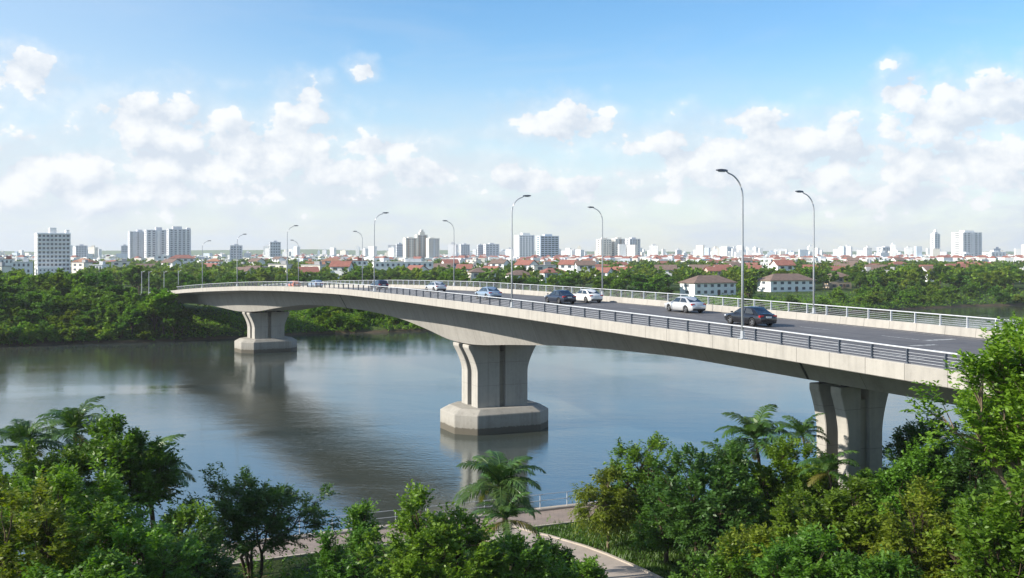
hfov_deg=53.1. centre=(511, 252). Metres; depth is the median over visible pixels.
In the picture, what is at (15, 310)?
tree
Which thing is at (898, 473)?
broadleaf tree
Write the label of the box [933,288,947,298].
bush
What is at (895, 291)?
bush
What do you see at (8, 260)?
house
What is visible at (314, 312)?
bush
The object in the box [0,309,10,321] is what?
tree
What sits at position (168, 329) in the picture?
bush
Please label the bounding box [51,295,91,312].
tree
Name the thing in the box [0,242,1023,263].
distant town
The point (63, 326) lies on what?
bush
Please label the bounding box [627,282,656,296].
tree
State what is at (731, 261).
house
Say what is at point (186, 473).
palm tree
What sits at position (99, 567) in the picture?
shrub
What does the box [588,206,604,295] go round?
street lamp
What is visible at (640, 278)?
tree
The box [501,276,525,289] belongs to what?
tree
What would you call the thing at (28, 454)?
broadleaf tree
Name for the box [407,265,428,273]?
house
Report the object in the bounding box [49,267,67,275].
tree
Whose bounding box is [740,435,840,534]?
broadleaf tree
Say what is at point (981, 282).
bush
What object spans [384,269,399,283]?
tree
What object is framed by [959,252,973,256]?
apartment block
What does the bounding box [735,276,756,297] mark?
tree
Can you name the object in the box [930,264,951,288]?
tree
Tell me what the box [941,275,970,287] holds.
tree
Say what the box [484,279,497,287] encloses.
tree
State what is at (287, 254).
street lamp
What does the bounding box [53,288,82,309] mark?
tree
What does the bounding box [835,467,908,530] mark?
shrub
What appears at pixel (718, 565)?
shrub
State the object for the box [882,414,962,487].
broadleaf tree
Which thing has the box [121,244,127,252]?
apartment block
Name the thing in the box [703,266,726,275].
house
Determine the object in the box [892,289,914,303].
bush
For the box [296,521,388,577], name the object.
shrub
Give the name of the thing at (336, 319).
bush
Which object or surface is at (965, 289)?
bush
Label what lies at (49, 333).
bush
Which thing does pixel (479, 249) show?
apartment block
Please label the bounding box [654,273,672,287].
tree
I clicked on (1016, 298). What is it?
bush
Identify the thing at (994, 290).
bush
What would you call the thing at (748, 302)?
bush
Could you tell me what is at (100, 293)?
tree
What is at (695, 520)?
broadleaf tree
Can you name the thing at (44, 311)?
tree
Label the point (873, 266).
house
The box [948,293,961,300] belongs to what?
bush
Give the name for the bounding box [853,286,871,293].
bush
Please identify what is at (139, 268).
tree
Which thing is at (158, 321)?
tree
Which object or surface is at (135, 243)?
apartment tower
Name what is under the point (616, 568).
path
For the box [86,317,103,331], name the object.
bush
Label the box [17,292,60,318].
tree
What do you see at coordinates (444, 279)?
tree
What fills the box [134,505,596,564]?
pavement
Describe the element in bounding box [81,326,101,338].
bush
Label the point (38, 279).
tree
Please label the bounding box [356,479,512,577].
broadleaf tree
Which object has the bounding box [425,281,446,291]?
car
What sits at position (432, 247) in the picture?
apartment tower
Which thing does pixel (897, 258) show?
house
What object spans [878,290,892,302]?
bush
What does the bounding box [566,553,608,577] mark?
shrub
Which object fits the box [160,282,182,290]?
tree
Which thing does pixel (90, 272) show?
tree
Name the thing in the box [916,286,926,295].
bush
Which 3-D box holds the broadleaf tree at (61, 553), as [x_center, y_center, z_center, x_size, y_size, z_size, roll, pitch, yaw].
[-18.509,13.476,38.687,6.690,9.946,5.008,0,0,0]
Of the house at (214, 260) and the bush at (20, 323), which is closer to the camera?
the bush at (20, 323)
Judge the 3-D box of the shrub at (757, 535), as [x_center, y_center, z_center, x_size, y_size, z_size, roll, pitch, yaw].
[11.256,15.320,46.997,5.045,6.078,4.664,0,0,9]
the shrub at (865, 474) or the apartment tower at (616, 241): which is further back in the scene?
the apartment tower at (616, 241)
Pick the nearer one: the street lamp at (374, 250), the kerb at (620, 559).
the kerb at (620, 559)
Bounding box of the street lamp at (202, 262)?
[202,240,210,287]
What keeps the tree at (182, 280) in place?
on the ground at (819, 288)
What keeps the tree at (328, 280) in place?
on the ground at (819, 288)
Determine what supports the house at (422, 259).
on the ground at (819, 288)
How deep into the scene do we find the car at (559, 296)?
108.61 m
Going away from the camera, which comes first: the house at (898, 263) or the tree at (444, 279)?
the tree at (444, 279)
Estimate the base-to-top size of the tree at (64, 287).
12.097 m
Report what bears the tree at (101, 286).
on the ground at (819, 288)
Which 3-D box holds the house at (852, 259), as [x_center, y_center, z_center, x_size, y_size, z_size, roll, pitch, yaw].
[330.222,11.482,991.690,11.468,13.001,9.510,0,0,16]
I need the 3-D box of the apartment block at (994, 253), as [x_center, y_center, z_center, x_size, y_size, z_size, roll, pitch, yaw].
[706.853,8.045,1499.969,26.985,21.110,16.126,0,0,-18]
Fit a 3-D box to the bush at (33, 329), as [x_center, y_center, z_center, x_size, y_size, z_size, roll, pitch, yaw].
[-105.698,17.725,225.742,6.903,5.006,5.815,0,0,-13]
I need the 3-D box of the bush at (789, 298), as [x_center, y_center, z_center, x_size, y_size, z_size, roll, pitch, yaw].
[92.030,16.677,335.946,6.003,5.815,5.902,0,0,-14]
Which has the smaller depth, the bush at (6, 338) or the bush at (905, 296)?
the bush at (6, 338)
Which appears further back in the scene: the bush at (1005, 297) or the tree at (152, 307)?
the bush at (1005, 297)
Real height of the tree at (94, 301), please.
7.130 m
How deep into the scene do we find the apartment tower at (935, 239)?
2095.68 m
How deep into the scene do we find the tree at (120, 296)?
244.02 m
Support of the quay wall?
on the ground at (277, 565)
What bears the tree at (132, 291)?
on the ground at (819, 288)
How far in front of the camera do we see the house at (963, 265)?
678.18 m
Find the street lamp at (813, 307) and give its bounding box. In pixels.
[795,190,817,313]
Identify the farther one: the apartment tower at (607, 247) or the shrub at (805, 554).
the apartment tower at (607, 247)
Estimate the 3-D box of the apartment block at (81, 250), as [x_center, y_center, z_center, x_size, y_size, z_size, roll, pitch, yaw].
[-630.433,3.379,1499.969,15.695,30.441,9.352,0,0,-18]
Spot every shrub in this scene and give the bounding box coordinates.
[18,545,145,577]
[74,512,211,577]
[137,498,225,572]
[165,523,241,577]
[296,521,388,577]
[340,497,384,556]
[487,527,578,577]
[523,535,576,577]
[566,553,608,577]
[667,539,762,577]
[704,522,782,577]
[743,521,857,577]
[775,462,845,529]
[814,544,926,577]
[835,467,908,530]
[855,472,994,577]
[922,474,1023,577]
[950,461,993,491]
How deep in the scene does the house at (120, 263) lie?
734.95 m
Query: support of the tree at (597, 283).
on the ground at (819, 288)
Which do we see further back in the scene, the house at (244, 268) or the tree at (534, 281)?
the house at (244, 268)
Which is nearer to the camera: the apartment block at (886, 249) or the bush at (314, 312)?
the bush at (314, 312)
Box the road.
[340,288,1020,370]
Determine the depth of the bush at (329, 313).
265.59 m
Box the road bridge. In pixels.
[139,280,1022,508]
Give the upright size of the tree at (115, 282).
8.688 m
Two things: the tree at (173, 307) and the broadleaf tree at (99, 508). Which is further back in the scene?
the tree at (173, 307)
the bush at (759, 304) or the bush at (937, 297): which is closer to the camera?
the bush at (759, 304)
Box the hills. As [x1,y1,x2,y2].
[0,249,1013,255]
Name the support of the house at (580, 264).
on the ground at (819, 288)
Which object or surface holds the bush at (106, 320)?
on the ground at (819, 288)
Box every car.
[288,281,300,286]
[308,280,322,287]
[370,280,388,289]
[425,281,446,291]
[475,287,501,299]
[544,290,575,303]
[573,289,602,302]
[665,296,705,312]
[724,306,776,326]
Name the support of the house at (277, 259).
on the ground at (819, 288)
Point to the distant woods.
(194, 269)
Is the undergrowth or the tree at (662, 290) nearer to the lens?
the undergrowth
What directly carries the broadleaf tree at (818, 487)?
on the ground at (277, 565)
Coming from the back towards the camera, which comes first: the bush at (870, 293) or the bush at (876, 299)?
the bush at (870, 293)
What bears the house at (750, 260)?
on the ground at (819, 288)
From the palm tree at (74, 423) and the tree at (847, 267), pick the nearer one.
the palm tree at (74, 423)
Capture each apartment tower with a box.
[128,230,143,258]
[144,227,166,257]
[166,226,190,257]
[403,237,416,257]
[415,230,427,257]
[426,237,439,257]
[514,233,533,256]
[536,234,558,256]
[596,238,611,256]
[612,237,624,256]
[625,237,639,255]
[930,230,939,249]
[951,230,981,255]
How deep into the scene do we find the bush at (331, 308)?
278.22 m
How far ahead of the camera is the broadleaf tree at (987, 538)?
29.23 m
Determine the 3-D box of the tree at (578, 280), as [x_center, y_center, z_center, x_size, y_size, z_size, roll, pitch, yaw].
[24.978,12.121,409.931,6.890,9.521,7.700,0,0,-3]
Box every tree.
[0,285,8,304]
[0,296,24,321]
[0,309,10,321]
[0,416,66,461]
[0,443,57,570]
[0,449,176,577]
[0,470,107,577]
[1,270,18,277]
[3,270,31,285]
[3,299,25,321]
[4,285,22,294]
[4,438,93,558]
[9,306,24,322]
[13,310,39,323]
[16,291,44,310]
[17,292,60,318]
[19,277,33,288]
[22,271,59,292]
[24,289,46,294]
[32,299,60,319]
[35,396,108,447]
[39,272,71,295]
[41,315,63,326]
[46,287,63,296]
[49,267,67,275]
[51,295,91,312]
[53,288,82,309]
[57,407,188,513]
[59,309,80,323]
[65,269,89,286]
[68,279,86,289]
[70,283,96,295]
[70,315,93,326]
[74,287,87,297]
[76,293,91,309]
[76,297,99,320]
[78,290,115,309]
[80,308,105,321]
[84,269,101,286]
[85,269,114,286]
[91,284,107,290]
[96,292,119,313]
[96,313,116,322]
[101,285,133,298]
[105,300,134,322]
[112,276,123,285]
[116,295,125,301]
[117,304,145,336]
[122,266,147,288]
[122,287,147,301]
[122,434,195,527]
[125,293,140,324]
[127,265,151,293]
[133,300,149,318]
[138,292,170,332]
[140,277,164,290]
[142,287,181,329]
[145,287,183,334]
[146,316,161,325]
[156,461,342,577]
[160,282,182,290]
[162,313,189,340]
[163,272,187,282]
[165,276,189,287]
[169,311,193,335]
[182,272,213,304]
[212,279,226,286]
[221,279,251,312]
[223,271,247,281]
[246,273,258,285]
[265,266,276,271]
[283,276,306,285]
[306,276,325,284]
[323,278,337,284]
[341,275,367,283]
[352,268,364,276]
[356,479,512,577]
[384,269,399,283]
[393,276,410,284]
[437,272,448,285]
[437,272,458,285]
[439,268,460,277]
[453,450,545,534]
[457,275,469,285]
[470,278,488,286]
[471,491,541,568]
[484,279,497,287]
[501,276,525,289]
[518,265,533,271]
[523,277,547,290]
[543,276,560,291]
[559,277,575,290]
[564,273,575,288]
[567,465,646,548]
[571,271,582,291]
[586,275,603,281]
[590,276,611,291]
[602,431,683,534]
[605,273,614,295]
[607,276,627,296]
[617,270,632,296]
[626,471,695,564]
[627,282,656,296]
[629,274,652,296]
[633,435,788,571]
[648,274,665,291]
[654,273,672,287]
[657,287,674,300]
[689,441,759,488]
[715,404,791,465]
[720,457,780,530]
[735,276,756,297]
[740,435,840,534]
[765,268,773,275]
[766,474,922,577]
[774,413,829,456]
[796,443,859,492]
[800,267,815,277]
[840,264,853,273]
[847,271,867,283]
[853,273,867,286]
[866,273,881,285]
[866,429,966,551]
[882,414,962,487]
[900,311,1023,510]
[902,265,917,279]
[911,264,925,278]
[916,413,1019,516]
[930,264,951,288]
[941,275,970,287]
[942,450,1023,577]
[977,267,994,272]
[996,277,1011,288]
[1001,263,1017,270]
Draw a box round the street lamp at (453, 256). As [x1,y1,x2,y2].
[442,220,453,285]
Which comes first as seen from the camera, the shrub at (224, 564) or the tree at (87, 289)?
the shrub at (224, 564)
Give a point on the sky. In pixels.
(901, 122)
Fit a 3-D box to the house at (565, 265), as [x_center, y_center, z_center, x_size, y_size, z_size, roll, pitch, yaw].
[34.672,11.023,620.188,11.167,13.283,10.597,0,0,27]
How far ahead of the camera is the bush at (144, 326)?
234.10 m
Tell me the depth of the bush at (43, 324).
228.91 m
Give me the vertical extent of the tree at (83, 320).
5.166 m
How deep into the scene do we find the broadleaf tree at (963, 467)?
51.49 m
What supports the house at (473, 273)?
on the ground at (819, 288)
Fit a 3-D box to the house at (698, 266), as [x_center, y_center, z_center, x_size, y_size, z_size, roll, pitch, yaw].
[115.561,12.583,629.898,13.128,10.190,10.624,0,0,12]
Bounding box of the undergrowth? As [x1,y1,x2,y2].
[135,460,1021,577]
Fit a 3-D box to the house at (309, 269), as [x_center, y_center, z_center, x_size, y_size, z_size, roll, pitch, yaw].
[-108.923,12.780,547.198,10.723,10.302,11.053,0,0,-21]
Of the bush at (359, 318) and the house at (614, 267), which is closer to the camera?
the bush at (359, 318)
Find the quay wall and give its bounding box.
[221,501,597,548]
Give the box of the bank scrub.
[0,289,1023,344]
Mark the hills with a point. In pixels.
(259, 252)
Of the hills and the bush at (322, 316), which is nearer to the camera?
the bush at (322, 316)
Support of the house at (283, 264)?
on the ground at (819, 288)
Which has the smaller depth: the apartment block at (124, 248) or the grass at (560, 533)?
the grass at (560, 533)
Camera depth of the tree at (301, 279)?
338.24 m
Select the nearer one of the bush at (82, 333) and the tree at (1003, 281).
the bush at (82, 333)
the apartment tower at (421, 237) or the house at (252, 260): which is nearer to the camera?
the house at (252, 260)
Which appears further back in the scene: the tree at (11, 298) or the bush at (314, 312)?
the bush at (314, 312)
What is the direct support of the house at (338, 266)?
on the ground at (819, 288)
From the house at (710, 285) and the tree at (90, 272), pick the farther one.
the house at (710, 285)
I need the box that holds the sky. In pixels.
[0,0,1023,251]
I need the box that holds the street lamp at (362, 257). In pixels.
[354,231,362,283]
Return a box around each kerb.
[212,521,590,566]
[512,525,662,577]
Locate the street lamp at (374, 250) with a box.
[372,212,388,291]
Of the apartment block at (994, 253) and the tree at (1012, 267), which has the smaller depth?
the tree at (1012, 267)
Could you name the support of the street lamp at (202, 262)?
on the road bridge
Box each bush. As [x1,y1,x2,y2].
[0,329,18,342]
[8,325,32,344]
[13,322,24,334]
[16,322,43,343]
[37,324,63,340]
[38,319,49,329]
[53,324,65,334]
[56,321,75,329]
[58,326,80,341]
[68,325,92,340]
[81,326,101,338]
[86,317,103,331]
[92,318,111,328]
[94,322,123,341]
[111,321,131,337]
[119,323,136,332]
[133,320,157,335]
[134,327,155,338]
[159,318,179,332]
[307,306,327,317]
[314,313,328,325]
[324,312,348,327]
[325,306,337,311]
[325,310,339,317]
[334,307,354,312]
[340,317,359,328]
[350,312,368,324]
[354,309,370,317]
[370,312,384,318]
[386,315,402,322]
[737,294,753,304]
[738,290,754,297]
[750,298,764,306]
[784,295,802,310]
[815,296,833,309]
[827,286,846,300]
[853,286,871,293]
[855,295,869,302]
[856,286,869,295]
[861,290,874,298]
[867,294,885,303]
[871,282,882,292]
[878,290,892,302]
[880,281,898,290]
[887,287,901,300]
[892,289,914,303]
[899,285,909,290]
[907,280,920,286]
[907,286,921,297]
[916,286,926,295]
[916,294,931,302]
[923,280,941,287]
[925,286,941,295]
[932,292,944,301]
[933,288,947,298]
[943,286,952,294]
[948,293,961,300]
[950,284,960,293]
[959,282,976,289]
[961,283,974,294]
[965,291,979,298]
[974,282,983,292]
[976,279,987,291]
[982,283,994,292]
[987,285,1000,297]
[994,291,1010,301]
[1002,284,1018,293]
[1012,294,1023,302]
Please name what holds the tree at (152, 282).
on the ground at (819, 288)
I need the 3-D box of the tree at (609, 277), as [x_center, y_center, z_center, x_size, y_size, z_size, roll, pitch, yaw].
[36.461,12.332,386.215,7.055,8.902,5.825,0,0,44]
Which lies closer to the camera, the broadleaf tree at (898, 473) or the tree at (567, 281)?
the broadleaf tree at (898, 473)
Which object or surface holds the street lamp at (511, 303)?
on the road bridge
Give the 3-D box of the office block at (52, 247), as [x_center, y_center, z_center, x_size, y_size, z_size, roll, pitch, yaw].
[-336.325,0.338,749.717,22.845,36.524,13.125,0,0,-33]
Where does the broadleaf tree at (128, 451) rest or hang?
on the ground at (277, 565)
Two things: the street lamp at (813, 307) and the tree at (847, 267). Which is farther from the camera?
the tree at (847, 267)
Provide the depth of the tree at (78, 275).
282.42 m
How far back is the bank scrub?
267.60 m
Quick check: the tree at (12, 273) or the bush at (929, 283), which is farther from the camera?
the bush at (929, 283)
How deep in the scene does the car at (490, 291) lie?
118.75 m
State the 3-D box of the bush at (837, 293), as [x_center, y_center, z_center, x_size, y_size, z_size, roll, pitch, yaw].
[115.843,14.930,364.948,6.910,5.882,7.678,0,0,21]
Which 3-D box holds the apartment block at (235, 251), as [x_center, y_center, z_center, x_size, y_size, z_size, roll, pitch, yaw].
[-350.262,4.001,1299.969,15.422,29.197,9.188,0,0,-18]
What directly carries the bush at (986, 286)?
on the ground at (819, 288)
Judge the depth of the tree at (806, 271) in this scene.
447.15 m
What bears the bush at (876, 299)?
on the ground at (819, 288)
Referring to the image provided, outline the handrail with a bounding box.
[230,488,599,540]
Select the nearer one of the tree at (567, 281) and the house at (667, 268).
the tree at (567, 281)
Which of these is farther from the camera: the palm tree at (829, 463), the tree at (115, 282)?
the tree at (115, 282)
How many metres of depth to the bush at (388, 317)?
268.07 m
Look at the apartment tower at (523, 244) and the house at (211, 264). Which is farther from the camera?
the apartment tower at (523, 244)
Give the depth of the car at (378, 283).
161.63 m
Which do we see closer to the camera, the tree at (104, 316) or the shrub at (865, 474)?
the shrub at (865, 474)
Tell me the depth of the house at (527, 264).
583.77 m
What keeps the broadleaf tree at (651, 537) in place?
on the ground at (277, 565)
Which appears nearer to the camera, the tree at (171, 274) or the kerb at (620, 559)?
the kerb at (620, 559)
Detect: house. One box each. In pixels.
[0,256,14,265]
[0,262,10,272]
[11,259,32,274]
[71,260,92,272]
[89,261,109,268]
[111,259,130,267]
[156,254,168,260]
[160,259,182,266]
[169,255,195,263]
[204,263,220,266]
[206,258,222,262]
[236,267,253,282]
[247,258,265,264]
[268,261,292,272]
[272,257,284,262]
[299,267,318,275]
[300,261,326,270]
[305,261,324,263]
[322,258,340,263]
[329,261,353,283]
[346,258,367,268]
[372,259,432,270]
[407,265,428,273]
[414,257,425,261]
[433,263,452,268]
[440,259,459,267]
[456,264,473,270]
[466,257,480,263]
[467,268,495,283]
[482,266,500,269]
[489,259,509,267]
[505,270,532,288]
[514,260,539,269]
[531,262,556,270]
[539,268,564,283]
[557,260,574,270]
[574,260,595,272]
[595,267,613,275]
[612,266,633,276]
[654,265,676,275]
[678,275,737,296]
[689,265,710,269]
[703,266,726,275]
[713,264,731,269]
[723,261,738,262]
[737,258,752,262]
[746,265,761,268]
[757,273,815,291]
[761,259,771,267]
[769,260,795,270]
[822,272,850,287]
[831,266,844,270]
[834,263,855,266]
[847,258,858,260]
[863,265,887,269]
[888,261,906,265]
[890,257,904,260]
[922,266,933,281]
[945,264,969,270]
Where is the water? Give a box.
[0,305,1023,560]
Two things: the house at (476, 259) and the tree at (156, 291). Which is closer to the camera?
the tree at (156, 291)
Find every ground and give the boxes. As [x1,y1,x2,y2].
[0,269,1023,346]
[229,514,958,577]
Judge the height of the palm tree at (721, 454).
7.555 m
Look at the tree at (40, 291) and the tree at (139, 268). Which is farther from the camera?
the tree at (139, 268)
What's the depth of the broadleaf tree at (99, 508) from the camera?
42.08 m
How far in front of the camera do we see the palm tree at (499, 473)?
54.82 m
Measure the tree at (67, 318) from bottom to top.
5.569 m
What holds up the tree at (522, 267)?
on the ground at (819, 288)
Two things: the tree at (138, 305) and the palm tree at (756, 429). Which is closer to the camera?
the palm tree at (756, 429)
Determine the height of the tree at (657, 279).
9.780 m
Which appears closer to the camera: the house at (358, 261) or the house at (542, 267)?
the house at (542, 267)
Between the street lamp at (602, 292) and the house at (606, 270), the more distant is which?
the house at (606, 270)
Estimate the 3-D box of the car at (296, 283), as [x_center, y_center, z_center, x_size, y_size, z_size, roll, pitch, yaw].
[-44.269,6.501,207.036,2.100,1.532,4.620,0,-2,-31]
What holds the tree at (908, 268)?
on the ground at (819, 288)
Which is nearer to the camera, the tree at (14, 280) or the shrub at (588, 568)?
the shrub at (588, 568)
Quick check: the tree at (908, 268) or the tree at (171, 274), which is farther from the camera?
the tree at (908, 268)
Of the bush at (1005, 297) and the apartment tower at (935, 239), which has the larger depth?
the apartment tower at (935, 239)
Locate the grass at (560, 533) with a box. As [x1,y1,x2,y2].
[459,520,753,577]
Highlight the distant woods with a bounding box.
[2,255,1023,286]
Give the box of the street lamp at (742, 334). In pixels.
[716,169,747,338]
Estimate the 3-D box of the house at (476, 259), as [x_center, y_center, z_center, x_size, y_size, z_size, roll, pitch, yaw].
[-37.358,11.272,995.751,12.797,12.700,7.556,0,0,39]
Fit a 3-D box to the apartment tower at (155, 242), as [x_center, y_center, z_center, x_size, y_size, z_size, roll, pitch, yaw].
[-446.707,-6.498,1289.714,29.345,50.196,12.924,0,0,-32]
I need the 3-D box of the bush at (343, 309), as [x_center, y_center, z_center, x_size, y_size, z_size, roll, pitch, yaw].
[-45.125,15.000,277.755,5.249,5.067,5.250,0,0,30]
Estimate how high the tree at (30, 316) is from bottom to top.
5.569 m
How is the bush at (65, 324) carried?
on the ground at (819, 288)
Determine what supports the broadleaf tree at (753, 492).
on the ground at (277, 565)
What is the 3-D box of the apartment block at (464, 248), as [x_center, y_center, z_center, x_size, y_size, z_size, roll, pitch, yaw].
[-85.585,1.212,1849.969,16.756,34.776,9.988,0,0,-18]
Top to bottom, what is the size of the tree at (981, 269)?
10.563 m
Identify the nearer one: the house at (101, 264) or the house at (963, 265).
the house at (101, 264)
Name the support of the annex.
on the ground at (819, 288)
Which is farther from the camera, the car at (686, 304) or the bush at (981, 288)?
the bush at (981, 288)
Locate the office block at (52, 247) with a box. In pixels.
[34,228,70,274]
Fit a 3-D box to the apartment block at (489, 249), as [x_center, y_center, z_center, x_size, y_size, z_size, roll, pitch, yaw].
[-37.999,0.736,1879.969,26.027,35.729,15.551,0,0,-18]
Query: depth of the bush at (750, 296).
367.00 m
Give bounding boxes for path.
[490,527,655,577]
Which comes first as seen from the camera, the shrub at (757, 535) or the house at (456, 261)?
the shrub at (757, 535)
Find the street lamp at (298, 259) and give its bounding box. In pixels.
[291,240,298,280]
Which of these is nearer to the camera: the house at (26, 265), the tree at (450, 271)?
the tree at (450, 271)
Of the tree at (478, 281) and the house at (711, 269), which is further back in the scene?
the house at (711, 269)
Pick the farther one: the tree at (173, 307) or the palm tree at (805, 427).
the tree at (173, 307)
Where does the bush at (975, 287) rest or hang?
on the ground at (819, 288)
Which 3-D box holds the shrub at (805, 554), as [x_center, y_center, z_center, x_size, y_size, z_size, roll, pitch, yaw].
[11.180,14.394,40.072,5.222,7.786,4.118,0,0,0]
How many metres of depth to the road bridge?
93.38 m
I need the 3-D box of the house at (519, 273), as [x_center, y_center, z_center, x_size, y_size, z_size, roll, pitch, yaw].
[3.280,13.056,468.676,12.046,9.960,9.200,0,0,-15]
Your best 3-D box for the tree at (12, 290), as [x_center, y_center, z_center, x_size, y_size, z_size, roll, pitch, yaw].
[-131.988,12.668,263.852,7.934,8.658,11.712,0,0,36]
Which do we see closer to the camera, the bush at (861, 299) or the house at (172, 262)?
the bush at (861, 299)
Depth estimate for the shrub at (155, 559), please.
40.78 m
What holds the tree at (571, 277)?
on the ground at (819, 288)
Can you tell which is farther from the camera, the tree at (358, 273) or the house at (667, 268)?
the house at (667, 268)
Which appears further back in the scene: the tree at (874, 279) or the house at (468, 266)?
the house at (468, 266)
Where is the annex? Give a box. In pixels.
[36,267,62,274]
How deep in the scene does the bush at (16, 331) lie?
222.48 m
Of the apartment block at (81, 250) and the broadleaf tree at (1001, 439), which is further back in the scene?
the apartment block at (81, 250)
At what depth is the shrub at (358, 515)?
53.60 m
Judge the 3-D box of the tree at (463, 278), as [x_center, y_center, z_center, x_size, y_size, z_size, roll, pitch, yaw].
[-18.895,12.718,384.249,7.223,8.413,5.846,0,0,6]
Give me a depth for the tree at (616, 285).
335.31 m
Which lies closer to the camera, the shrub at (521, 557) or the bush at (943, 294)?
the shrub at (521, 557)
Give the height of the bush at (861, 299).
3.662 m
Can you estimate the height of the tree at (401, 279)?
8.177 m
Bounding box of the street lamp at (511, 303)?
[509,195,530,307]
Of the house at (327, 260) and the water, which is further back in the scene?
the house at (327, 260)
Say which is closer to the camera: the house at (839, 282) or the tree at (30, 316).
the tree at (30, 316)
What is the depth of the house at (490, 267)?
577.88 m
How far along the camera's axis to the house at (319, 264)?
569.25 m
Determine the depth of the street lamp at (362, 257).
193.31 m
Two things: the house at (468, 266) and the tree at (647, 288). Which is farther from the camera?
the house at (468, 266)
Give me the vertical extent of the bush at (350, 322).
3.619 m
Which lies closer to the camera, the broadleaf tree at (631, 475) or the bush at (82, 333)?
the broadleaf tree at (631, 475)
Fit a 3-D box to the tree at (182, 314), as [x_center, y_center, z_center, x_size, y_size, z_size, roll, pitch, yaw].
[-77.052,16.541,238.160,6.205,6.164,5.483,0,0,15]
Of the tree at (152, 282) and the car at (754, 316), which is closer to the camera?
the car at (754, 316)
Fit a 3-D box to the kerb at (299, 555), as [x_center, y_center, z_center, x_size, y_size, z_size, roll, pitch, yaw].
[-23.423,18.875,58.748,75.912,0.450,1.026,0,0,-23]
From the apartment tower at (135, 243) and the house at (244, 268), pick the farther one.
the apartment tower at (135, 243)
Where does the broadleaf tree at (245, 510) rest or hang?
on the ground at (277, 565)
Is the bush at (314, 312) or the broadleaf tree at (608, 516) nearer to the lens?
the broadleaf tree at (608, 516)
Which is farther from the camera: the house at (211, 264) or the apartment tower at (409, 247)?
the apartment tower at (409, 247)
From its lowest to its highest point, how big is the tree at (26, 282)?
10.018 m
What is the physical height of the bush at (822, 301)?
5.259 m
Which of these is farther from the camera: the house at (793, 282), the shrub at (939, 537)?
the house at (793, 282)
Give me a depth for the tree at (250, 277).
343.44 m
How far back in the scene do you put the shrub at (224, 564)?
46.84 m
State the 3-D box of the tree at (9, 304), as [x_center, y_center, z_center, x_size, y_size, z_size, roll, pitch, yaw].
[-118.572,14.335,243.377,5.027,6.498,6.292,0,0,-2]
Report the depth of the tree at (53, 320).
232.55 m
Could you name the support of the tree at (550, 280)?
on the ground at (819, 288)
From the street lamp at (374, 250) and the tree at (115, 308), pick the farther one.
the tree at (115, 308)
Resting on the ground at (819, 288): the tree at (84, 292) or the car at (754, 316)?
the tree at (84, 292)
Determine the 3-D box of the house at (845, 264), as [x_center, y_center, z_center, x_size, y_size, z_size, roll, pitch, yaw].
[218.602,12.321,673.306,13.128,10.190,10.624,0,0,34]
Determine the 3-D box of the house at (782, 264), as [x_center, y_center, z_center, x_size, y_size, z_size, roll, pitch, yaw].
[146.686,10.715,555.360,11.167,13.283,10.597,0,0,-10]
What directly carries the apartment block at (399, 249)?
on the ground at (819, 288)
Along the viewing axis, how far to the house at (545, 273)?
486.48 m
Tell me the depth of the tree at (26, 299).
252.30 m
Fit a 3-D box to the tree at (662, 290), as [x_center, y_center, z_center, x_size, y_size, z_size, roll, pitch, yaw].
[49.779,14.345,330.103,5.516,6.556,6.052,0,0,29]
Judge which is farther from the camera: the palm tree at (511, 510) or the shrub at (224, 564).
the palm tree at (511, 510)
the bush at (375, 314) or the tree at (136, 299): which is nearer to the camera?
the tree at (136, 299)
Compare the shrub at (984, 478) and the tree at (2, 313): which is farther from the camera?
the tree at (2, 313)
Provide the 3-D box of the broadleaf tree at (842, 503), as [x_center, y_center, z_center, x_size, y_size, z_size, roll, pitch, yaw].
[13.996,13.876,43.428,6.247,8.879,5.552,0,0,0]
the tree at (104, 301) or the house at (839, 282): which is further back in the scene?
the house at (839, 282)
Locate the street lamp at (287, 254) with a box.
[286,225,297,285]
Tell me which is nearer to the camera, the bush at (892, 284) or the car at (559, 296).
the car at (559, 296)
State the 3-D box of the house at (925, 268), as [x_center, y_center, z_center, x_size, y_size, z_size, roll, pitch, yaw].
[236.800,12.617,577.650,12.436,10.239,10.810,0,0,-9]
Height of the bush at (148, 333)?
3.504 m
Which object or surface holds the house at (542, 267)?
on the ground at (819, 288)
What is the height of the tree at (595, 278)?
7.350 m
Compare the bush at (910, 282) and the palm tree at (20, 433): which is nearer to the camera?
the palm tree at (20, 433)
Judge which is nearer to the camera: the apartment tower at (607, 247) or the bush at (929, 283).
the bush at (929, 283)
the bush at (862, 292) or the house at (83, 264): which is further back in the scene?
the house at (83, 264)
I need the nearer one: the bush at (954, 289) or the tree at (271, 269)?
the bush at (954, 289)
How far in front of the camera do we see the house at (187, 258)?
954.73 m
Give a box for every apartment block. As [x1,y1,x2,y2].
[76,244,87,257]
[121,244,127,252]
[230,244,242,258]
[269,241,280,256]
[396,243,402,256]
[459,243,469,255]
[477,244,482,255]
[483,243,498,255]
[877,246,889,252]
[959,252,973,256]
[983,251,1005,256]
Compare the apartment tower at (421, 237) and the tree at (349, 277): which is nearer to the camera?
the tree at (349, 277)
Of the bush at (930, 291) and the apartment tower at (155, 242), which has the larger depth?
the apartment tower at (155, 242)
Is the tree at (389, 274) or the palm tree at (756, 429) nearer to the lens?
the palm tree at (756, 429)
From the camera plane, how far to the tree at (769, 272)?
466.75 m
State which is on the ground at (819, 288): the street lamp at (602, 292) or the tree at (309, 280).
the tree at (309, 280)
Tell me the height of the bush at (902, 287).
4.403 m
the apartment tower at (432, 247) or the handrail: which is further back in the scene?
the apartment tower at (432, 247)

